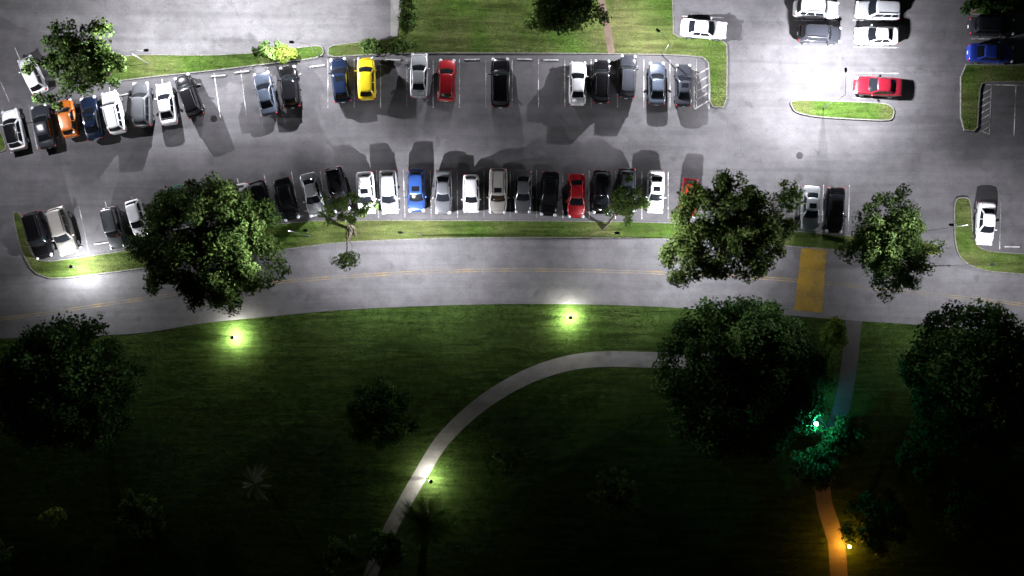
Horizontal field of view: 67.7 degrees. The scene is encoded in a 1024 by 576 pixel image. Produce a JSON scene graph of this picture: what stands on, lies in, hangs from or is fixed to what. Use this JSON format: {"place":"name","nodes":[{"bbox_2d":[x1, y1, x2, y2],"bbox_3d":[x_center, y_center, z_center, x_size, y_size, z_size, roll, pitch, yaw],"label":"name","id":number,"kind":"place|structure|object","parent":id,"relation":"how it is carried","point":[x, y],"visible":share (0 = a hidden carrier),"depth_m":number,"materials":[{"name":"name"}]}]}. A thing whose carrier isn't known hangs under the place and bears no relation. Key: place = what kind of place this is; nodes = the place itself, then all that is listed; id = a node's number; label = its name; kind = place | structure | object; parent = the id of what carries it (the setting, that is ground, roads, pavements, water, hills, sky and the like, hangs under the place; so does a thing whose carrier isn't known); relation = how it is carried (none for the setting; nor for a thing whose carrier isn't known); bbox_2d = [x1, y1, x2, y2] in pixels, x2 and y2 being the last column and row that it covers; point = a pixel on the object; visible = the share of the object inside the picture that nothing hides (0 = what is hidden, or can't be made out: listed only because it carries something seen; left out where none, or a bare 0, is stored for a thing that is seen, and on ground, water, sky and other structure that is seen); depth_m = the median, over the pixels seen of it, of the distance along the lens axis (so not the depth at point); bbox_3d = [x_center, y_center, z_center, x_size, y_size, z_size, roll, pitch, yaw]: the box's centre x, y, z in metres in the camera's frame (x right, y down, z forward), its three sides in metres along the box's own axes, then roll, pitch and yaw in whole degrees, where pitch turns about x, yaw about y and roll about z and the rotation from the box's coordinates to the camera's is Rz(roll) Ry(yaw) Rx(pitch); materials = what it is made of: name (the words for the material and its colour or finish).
{"place":"outdoors","nodes":[
{"label":"outdoors","id":0,"kind":"place"},
{"bbox_2d":[0,0,390,53],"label":"driveway","id":1,"kind":"structure","parent":0,"point":[193,26],"depth_m":79.98,"materials":[{"name":"grey asphalt"}]},
{"bbox_2d":[96,46,322,83],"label":"grass verge","id":2,"kind":"object","parent":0,"point":[184,65],"depth_m":79.89,"materials":[{"name":"green plant"}]},
{"bbox_2d":[21,17,128,111],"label":"broadleaf tree","id":3,"kind":"object","parent":2,"relation":"on","point":[90,60],"visible":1,"depth_m":74.69,"materials":[{"name":"green plant"}]},
{"bbox_2d":[251,39,280,60],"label":"bush","id":4,"kind":"object","parent":2,"relation":"on","point":[263,50],"visible":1,"depth_m":77.38,"materials":[{"name":"green plant"}]},
{"bbox_2d":[271,43,298,65],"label":"bush","id":5,"kind":"object","parent":2,"relation":"on","point":[282,53],"visible":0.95,"depth_m":78.51,"materials":[{"name":"yellow plant"}]},
{"bbox_2d":[14,213,940,277],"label":"grass verge","id":6,"kind":"object","parent":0,"point":[612,228],"depth_m":79.89,"materials":[{"name":"green plant"}]},
{"bbox_2d":[121,171,291,316],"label":"broadleaf tree","id":7,"kind":"object","parent":6,"relation":"on","point":[204,247],"visible":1,"depth_m":73.97,"materials":[{"name":"green plant"}]},
{"bbox_2d":[317,192,378,271],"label":"broadleaf tree","id":8,"kind":"object","parent":6,"relation":"on","point":[340,202],"visible":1,"depth_m":76.62,"materials":[{"name":"green plant"}]},
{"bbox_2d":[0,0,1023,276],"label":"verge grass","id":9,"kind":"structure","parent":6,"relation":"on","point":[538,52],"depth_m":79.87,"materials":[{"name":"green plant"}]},
{"bbox_2d":[602,174,650,229],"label":"broadleaf tree","id":10,"kind":"object","parent":6,"relation":"on","point":[621,205],"visible":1,"depth_m":76.71,"materials":[{"name":"green plant"}]},
{"bbox_2d":[657,168,799,289],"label":"broadleaf tree","id":11,"kind":"object","parent":6,"relation":"on","point":[766,228],"visible":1,"depth_m":73.29,"materials":[{"name":"green plant"}]},
{"bbox_2d":[772,179,805,212],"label":"broadleaf tree","id":12,"kind":"object","parent":6,"relation":"on","point":[791,194],"visible":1,"depth_m":76.46,"materials":[{"name":"green plant"}]},
{"bbox_2d":[834,183,947,303],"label":"broadleaf tree","id":13,"kind":"object","parent":6,"relation":"on","point":[887,239],"visible":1,"depth_m":75.22,"materials":[{"name":"green plant"}]},
{"bbox_2d":[0,304,1023,575],"bbox_3d":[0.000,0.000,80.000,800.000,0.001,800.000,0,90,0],"label":"ground","id":14,"kind":"structure","parent":0,"point":[614,560],"depth_m":80.00,"materials":[{"name":"green plant"}]},
{"bbox_2d":[37,506,67,527],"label":"bush","id":15,"kind":"object","parent":14,"relation":"on","point":[52,514],"visible":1,"depth_m":78.94,"materials":[{"name":"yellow plant"}]},
{"bbox_2d":[0,311,147,455],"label":"broadleaf tree","id":16,"kind":"object","parent":14,"relation":"on","point":[60,381],"visible":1,"depth_m":73.39,"materials":[{"name":"green plant"}]},
{"bbox_2d":[113,488,164,539],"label":"broadleaf tree","id":17,"kind":"object","parent":14,"relation":"on","point":[140,510],"visible":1,"depth_m":77.81,"materials":[{"name":"green plant"}]},
{"bbox_2d":[242,465,276,499],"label":"palm tree","id":18,"kind":"object","parent":14,"relation":"on","point":[256,483],"visible":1,"depth_m":78.24,"materials":[{"name":"green plant"}]},
{"bbox_2d":[322,534,359,575],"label":"broadleaf tree","id":19,"kind":"object","parent":14,"relation":"on","point":[338,546],"visible":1,"depth_m":78.15,"materials":[{"name":"green plant"}]},
{"bbox_2d":[345,376,421,449],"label":"broadleaf tree","id":20,"kind":"object","parent":14,"relation":"on","point":[372,416],"visible":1,"depth_m":76.65,"materials":[{"name":"green plant"}]},
{"bbox_2d":[366,528,405,569],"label":"bush","id":21,"kind":"object","parent":14,"relation":"on","point":[393,550],"visible":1,"depth_m":78.23,"materials":[{"name":"green plant"}]},
{"bbox_2d":[395,488,454,548],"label":"palm tree","id":22,"kind":"object","parent":14,"relation":"on","point":[421,518],"visible":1,"depth_m":76.46,"materials":[{"name":"green plant"}]},
{"bbox_2d":[492,447,529,470],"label":"bush","id":23,"kind":"object","parent":14,"relation":"on","point":[515,463],"visible":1,"depth_m":78.41,"materials":[{"name":"green plant"}]},
{"bbox_2d":[587,467,640,515],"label":"bush","id":24,"kind":"object","parent":14,"relation":"on","point":[612,490],"visible":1,"depth_m":78.05,"materials":[{"name":"green plant"}]},
{"bbox_2d":[649,294,835,465],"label":"broadleaf tree","id":25,"kind":"object","parent":14,"relation":"on","point":[741,375],"visible":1,"depth_m":72.63,"materials":[{"name":"green plant"}]},
{"bbox_2d":[786,445,839,491],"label":"broadleaf tree","id":26,"kind":"object","parent":14,"relation":"on","point":[809,463],"visible":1,"depth_m":77.34,"materials":[{"name":"green plant"}]},
{"bbox_2d":[820,315,848,354],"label":"bush","id":27,"kind":"object","parent":14,"relation":"on","point":[835,334],"visible":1,"depth_m":78.82,"materials":[{"name":"green plant"}]},
{"bbox_2d":[799,408,872,471],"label":"broadleaf tree","id":28,"kind":"object","parent":14,"relation":"on","point":[839,442],"visible":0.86,"depth_m":77.53,"materials":[{"name":"green plant"}]},
{"bbox_2d":[838,487,911,558],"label":"broadleaf tree","id":29,"kind":"object","parent":14,"relation":"on","point":[875,525],"visible":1,"depth_m":76.71,"materials":[{"name":"green plant"}]},
{"bbox_2d":[891,428,946,490],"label":"broadleaf tree","id":30,"kind":"object","parent":14,"relation":"on","point":[933,462],"visible":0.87,"depth_m":77.11,"materials":[{"name":"green plant"}]},
{"bbox_2d":[895,297,1023,462],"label":"broadleaf tree","id":31,"kind":"object","parent":14,"relation":"on","point":[985,360],"visible":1,"depth_m":73.16,"materials":[{"name":"green plant"}]},
{"bbox_2d":[924,469,1006,543],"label":"broadleaf tree","id":32,"kind":"object","parent":14,"relation":"on","point":[961,506],"visible":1,"depth_m":76.45,"materials":[{"name":"green plant"}]},
{"bbox_2d":[959,0,1018,15],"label":"bush","id":33,"kind":"object","parent":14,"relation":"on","point":[985,6],"visible":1,"depth_m":77.96,"materials":[{"name":"green plant"}]},
{"bbox_2d":[0,0,1023,286],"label":"parking lot asphalt","id":34,"kind":"structure","parent":0,"point":[920,144],"depth_m":79.99,"materials":[{"name":"grey asphalt"}]},
{"bbox_2d":[0,108,29,151],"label":"parked car","id":35,"kind":"object","parent":34,"relation":"on","point":[17,139],"visible":1,"depth_m":78.92,"materials":[{"name":"white paint"}]},
{"bbox_2d":[17,54,48,95],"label":"parked car","id":36,"kind":"object","parent":34,"relation":"on","point":[36,81],"visible":0.76,"depth_m":78.89,"materials":[{"name":"white paint"}]},
{"bbox_2d":[21,210,56,259],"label":"parked car","id":37,"kind":"object","parent":34,"relation":"on","point":[37,234],"visible":1,"depth_m":78.71,"materials":[{"name":"black paint"}]},
{"bbox_2d":[30,103,59,149],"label":"parked car","id":38,"kind":"object","parent":34,"relation":"on","point":[45,132],"visible":1,"depth_m":78.98,"materials":[{"name":"paint"}]},
{"bbox_2d":[45,205,80,255],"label":"parked car","id":39,"kind":"object","parent":34,"relation":"on","point":[62,231],"visible":1,"depth_m":78.70,"materials":[{"name":"beige paint"}]},
{"bbox_2d":[55,98,81,138],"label":"parked car","id":40,"kind":"object","parent":34,"relation":"on","point":[70,127],"visible":0.94,"depth_m":78.85,"materials":[{"name":"orange paint"}]},
{"bbox_2d":[79,95,105,140],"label":"parked car","id":41,"kind":"object","parent":34,"relation":"on","point":[94,128],"visible":0.99,"depth_m":78.98,"materials":[{"name":"blue paint"}]},
{"bbox_2d":[100,90,128,134],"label":"parked car","id":42,"kind":"object","parent":34,"relation":"on","point":[116,121],"visible":1,"depth_m":78.70,"materials":[{"name":"white paint"}]},
{"bbox_2d":[100,205,128,249],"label":"parked car","id":43,"kind":"object","parent":34,"relation":"on","point":[113,225],"visible":0.94,"depth_m":78.67,"materials":[{"name":"grey paint"}]},
{"bbox_2d":[124,198,149,237],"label":"parked car","id":44,"kind":"object","parent":34,"relation":"on","point":[135,212],"visible":0.68,"depth_m":78.70,"materials":[{"name":"white paint"}]},
{"bbox_2d":[129,82,154,127],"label":"parked car","id":45,"kind":"object","parent":34,"relation":"on","point":[143,116],"visible":1,"depth_m":78.69,"materials":[{"name":"grey paint"}]},
{"bbox_2d":[154,82,179,125],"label":"parked car","id":46,"kind":"object","parent":34,"relation":"on","point":[169,115],"visible":0.99,"depth_m":78.97,"materials":[{"name":"white paint"}]},
{"bbox_2d":[174,73,205,118],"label":"parked car","id":47,"kind":"object","parent":34,"relation":"on","point":[191,102],"visible":1,"depth_m":78.63,"materials":[{"name":"black paint"}]},
{"bbox_2d":[86,45,323,84],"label":"kerb","id":48,"kind":"structure","parent":34,"relation":"on","point":[215,69],"depth_m":79.87,"materials":[{"name":"concrete"}]},
{"bbox_2d":[248,179,274,218],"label":"parked car","id":49,"kind":"object","parent":34,"relation":"on","point":[259,189],"visible":0.52,"depth_m":78.60,"materials":[{"name":"black paint"}]},
{"bbox_2d":[253,71,278,116],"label":"parked car","id":50,"kind":"object","parent":34,"relation":"on","point":[265,94],"visible":1,"depth_m":78.97,"materials":[{"name":"paint"}]},
{"bbox_2d":[273,177,300,221],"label":"parked car","id":51,"kind":"object","parent":34,"relation":"on","point":[287,201],"visible":1,"depth_m":78.97,"materials":[{"name":"black paint"}]},
{"bbox_2d":[277,65,301,108],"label":"parked car","id":52,"kind":"object","parent":34,"relation":"on","point":[290,88],"visible":1,"depth_m":78.84,"materials":[{"name":"black paint"}]},
{"bbox_2d":[300,171,325,217],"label":"parked car","id":53,"kind":"object","parent":34,"relation":"on","point":[311,187],"visible":0.87,"depth_m":78.95,"materials":[{"name":"silver paint"}]},
{"bbox_2d":[325,166,351,212],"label":"parked car","id":54,"kind":"object","parent":34,"relation":"on","point":[336,181],"visible":0.76,"depth_m":78.29,"materials":[{"name":"black paint"}]},
{"bbox_2d":[328,57,352,102],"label":"parked car","id":55,"kind":"object","parent":34,"relation":"on","point":[340,79],"visible":1,"depth_m":78.82,"materials":[{"name":"blue paint"}]},
{"bbox_2d":[355,57,376,99],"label":"parked car","id":56,"kind":"object","parent":34,"relation":"on","point":[366,77],"visible":1,"depth_m":78.85,"materials":[{"name":"yellow paint"}]},
{"bbox_2d":[356,171,376,213],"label":"parked car","id":57,"kind":"object","parent":34,"relation":"on","point":[365,185],"visible":0.66,"depth_m":78.66,"materials":[{"name":"white paint"}]},
{"bbox_2d":[378,170,399,214],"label":"parked car","id":58,"kind":"object","parent":34,"relation":"on","point":[389,196],"visible":1,"depth_m":78.81,"materials":[{"name":"silver paint"}]},
{"bbox_2d":[405,169,426,211],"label":"parked car","id":59,"kind":"object","parent":34,"relation":"on","point":[416,197],"visible":1,"depth_m":78.82,"materials":[{"name":"blue paint"}]},
{"bbox_2d":[408,53,429,97],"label":"parked car","id":60,"kind":"object","parent":34,"relation":"on","point":[419,68],"visible":1,"depth_m":78.96,"materials":[{"name":"silver paint"}]},
{"bbox_2d":[432,170,453,213],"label":"parked car","id":61,"kind":"object","parent":34,"relation":"on","point":[443,181],"visible":1,"depth_m":78.96,"materials":[{"name":"grey paint"}]},
{"bbox_2d":[436,59,456,101],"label":"parked car","id":62,"kind":"object","parent":34,"relation":"on","point":[447,73],"visible":1,"depth_m":78.82,"materials":[{"name":"red paint"}]},
{"bbox_2d":[461,174,480,212],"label":"parked car","id":63,"kind":"object","parent":34,"relation":"on","point":[471,199],"visible":1,"depth_m":78.79,"materials":[{"name":"white paint"}]},
{"bbox_2d":[13,212,941,278],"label":"kerb","id":64,"kind":"structure","parent":34,"relation":"on","point":[410,239],"depth_m":79.87,"materials":[{"name":"concrete"}]},
{"bbox_2d":[486,168,508,213],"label":"parked car","id":65,"kind":"object","parent":34,"relation":"on","point":[498,182],"visible":1,"depth_m":78.48,"materials":[{"name":"beige paint"}]},
{"bbox_2d":[489,58,511,107],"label":"parked car","id":66,"kind":"object","parent":34,"relation":"on","point":[500,74],"visible":1,"depth_m":78.51,"materials":[{"name":"black paint"}]},
{"bbox_2d":[0,16,1023,256],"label":"parking stall markings","id":67,"kind":"object","parent":34,"relation":"on","point":[696,83],"visible":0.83,"depth_m":79.97,"materials":[{"name":"white paint"}]},
{"bbox_2d":[513,170,533,213],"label":"parked car","id":68,"kind":"object","parent":34,"relation":"on","point":[523,197],"visible":1,"depth_m":78.96,"materials":[{"name":"grey paint"}]},
{"bbox_2d":[328,0,727,107],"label":"kerb","id":69,"kind":"structure","parent":34,"relation":"on","point":[551,53],"depth_m":79.87,"materials":[{"name":"concrete"}]},
{"bbox_2d":[538,171,559,216],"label":"parked car","id":70,"kind":"object","parent":34,"relation":"on","point":[548,204],"visible":1,"depth_m":78.96,"materials":[{"name":"black paint"}]},
{"bbox_2d":[566,173,586,217],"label":"parked car","id":71,"kind":"object","parent":34,"relation":"on","point":[576,183],"visible":1,"depth_m":78.96,"materials":[{"name":"red paint"}]},
{"bbox_2d":[567,61,588,105],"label":"parked car","id":72,"kind":"object","parent":34,"relation":"on","point":[577,73],"visible":1,"depth_m":78.95,"materials":[{"name":"white paint"}]},
{"bbox_2d":[590,170,610,213],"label":"parked car","id":73,"kind":"object","parent":34,"relation":"on","point":[601,183],"visible":0.84,"depth_m":78.77,"materials":[{"name":"black paint"}]},
{"bbox_2d":[591,59,611,103],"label":"parked car","id":74,"kind":"object","parent":34,"relation":"on","point":[600,93],"visible":1,"depth_m":78.57,"materials":[{"name":"black paint"}]},
{"bbox_2d":[617,168,637,211],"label":"parked car","id":75,"kind":"object","parent":34,"relation":"on","point":[622,174],"visible":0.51,"depth_m":78.67,"materials":[{"name":"paint"}]},
{"bbox_2d":[617,54,638,98],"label":"parked car","id":76,"kind":"object","parent":34,"relation":"on","point":[627,68],"visible":1,"depth_m":78.58,"materials":[{"name":"paint"}]},
{"bbox_2d":[646,170,665,213],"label":"parked car","id":77,"kind":"object","parent":34,"relation":"on","point":[655,180],"visible":0.89,"depth_m":78.95,"materials":[{"name":"white paint"}]},
{"bbox_2d":[647,62,667,105],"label":"parked car","id":78,"kind":"object","parent":34,"relation":"on","point":[656,77],"visible":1,"depth_m":78.97,"materials":[{"name":"paint"}]},
{"bbox_2d":[673,64,693,106],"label":"parked car","id":79,"kind":"object","parent":34,"relation":"on","point":[683,78],"visible":1,"depth_m":78.96,"materials":[{"name":"paint"}]},
{"bbox_2d":[680,17,726,40],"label":"parked car","id":80,"kind":"object","parent":34,"relation":"on","point":[691,28],"visible":1,"depth_m":78.97,"materials":[{"name":"white paint"}]},
{"bbox_2d":[798,186,821,230],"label":"parked car","id":81,"kind":"object","parent":34,"relation":"on","point":[808,220],"visible":0.93,"depth_m":78.96,"materials":[{"name":"silver paint"}]},
{"bbox_2d":[793,0,838,20],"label":"parked car","id":82,"kind":"object","parent":34,"relation":"on","point":[826,10],"visible":1,"depth_m":78.73,"materials":[{"name":"white paint"}]},
{"bbox_2d":[797,23,841,45],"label":"parked car","id":83,"kind":"object","parent":34,"relation":"on","point":[828,35],"visible":1,"depth_m":78.65,"materials":[{"name":"paint"}]},
{"bbox_2d":[822,187,846,232],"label":"parked car","id":84,"kind":"object","parent":34,"relation":"on","point":[834,199],"visible":1,"depth_m":78.97,"materials":[{"name":"black paint"}]},
{"bbox_2d":[853,24,898,46],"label":"parked car","id":85,"kind":"object","parent":34,"relation":"on","point":[884,36],"visible":1,"depth_m":78.97,"materials":[{"name":"white paint"}]},
{"bbox_2d":[853,74,901,97],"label":"parked car","id":86,"kind":"object","parent":34,"relation":"on","point":[886,87],"visible":1,"depth_m":78.97,"materials":[{"name":"paint"}]},
{"bbox_2d":[854,0,900,22],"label":"parked car","id":87,"kind":"object","parent":34,"relation":"on","point":[886,11],"visible":1,"depth_m":78.68,"materials":[{"name":"silver paint"}]},
{"bbox_2d":[972,202,996,245],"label":"parked car","id":88,"kind":"object","parent":34,"relation":"on","point":[985,219],"visible":1,"depth_m":78.98,"materials":[{"name":"white paint"}]},
{"bbox_2d":[953,197,1023,274],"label":"kerb","id":89,"kind":"structure","parent":34,"relation":"on","point":[974,240],"depth_m":79.87,"materials":[{"name":"concrete"}]},
{"bbox_2d":[966,42,1013,64],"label":"parked car","id":90,"kind":"object","parent":34,"relation":"on","point":[998,53],"visible":1,"depth_m":78.97,"materials":[{"name":"paint"}]},
{"bbox_2d":[967,15,1014,38],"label":"parked car","id":91,"kind":"object","parent":34,"relation":"on","point":[1000,27],"visible":1,"depth_m":78.67,"materials":[{"name":"paint"}]},
{"bbox_2d":[960,64,1023,131],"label":"kerb","id":92,"kind":"structure","parent":34,"relation":"on","point":[979,92],"depth_m":79.87,"materials":[{"name":"concrete"}]},
{"bbox_2d":[0,238,1023,338],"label":"road","id":93,"kind":"structure","parent":0,"point":[529,286],"depth_m":79.98,"materials":[{"name":"grey asphalt"}]},
{"bbox_2d":[0,271,1023,320],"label":"road marking","id":94,"kind":"object","parent":93,"relation":"on","point":[500,271],"visible":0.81,"depth_m":79.98,"materials":[{"name":"yellow paint"}]},
{"bbox_2d":[0,268,1023,317],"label":"road marking","id":95,"kind":"object","parent":93,"relation":"on","point":[503,268],"visible":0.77,"depth_m":79.98,"materials":[{"name":"yellow paint"}]},
{"bbox_2d":[794,248,826,312],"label":"road marking","id":96,"kind":"object","parent":93,"relation":"on","point":[810,283],"visible":1,"depth_m":79.97,"materials":[{"name":"yellow paint"}]},
{"bbox_2d":[329,0,726,106],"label":"grass verge","id":97,"kind":"object","parent":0,"point":[557,42],"depth_m":79.89,"materials":[{"name":"green plant"}]},
{"bbox_2d":[397,0,418,48],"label":"hedge","id":98,"kind":"object","parent":97,"relation":"on","point":[407,24],"visible":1,"depth_m":78.29,"materials":[{"name":"green plant"}]},
{"bbox_2d":[523,0,611,35],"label":"broadleaf tree","id":99,"kind":"object","parent":97,"relation":"on","point":[562,16],"visible":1,"depth_m":75.99,"materials":[{"name":"green plant"}]},
{"bbox_2d":[364,351,709,575],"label":"path","id":100,"kind":"structure","parent":0,"point":[456,425],"depth_m":79.98,"materials":[{"name":"concrete"}]},
{"bbox_2d":[815,486,847,575],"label":"path","id":101,"kind":"structure","parent":0,"point":[836,544],"depth_m":79.97,"materials":[{"name":"grey concrete"}]},
{"bbox_2d":[816,320,861,482],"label":"path","id":102,"kind":"structure","parent":0,"point":[846,382],"depth_m":79.98,"materials":[{"name":"concrete"}]},
{"bbox_2d":[791,101,892,119],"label":"grass verge","id":103,"kind":"object","parent":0,"point":[885,114],"depth_m":79.89,"materials":[{"name":"green plant"}]},
{"bbox_2d":[955,198,1023,273],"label":"grass verge","id":104,"kind":"object","parent":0,"point":[966,231],"depth_m":79.89,"materials":[{"name":"green plant"}]},
{"bbox_2d":[962,65,1023,130],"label":"grass verge","id":105,"kind":"object","parent":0,"point":[983,71],"depth_m":79.89,"materials":[{"name":"green plant"}]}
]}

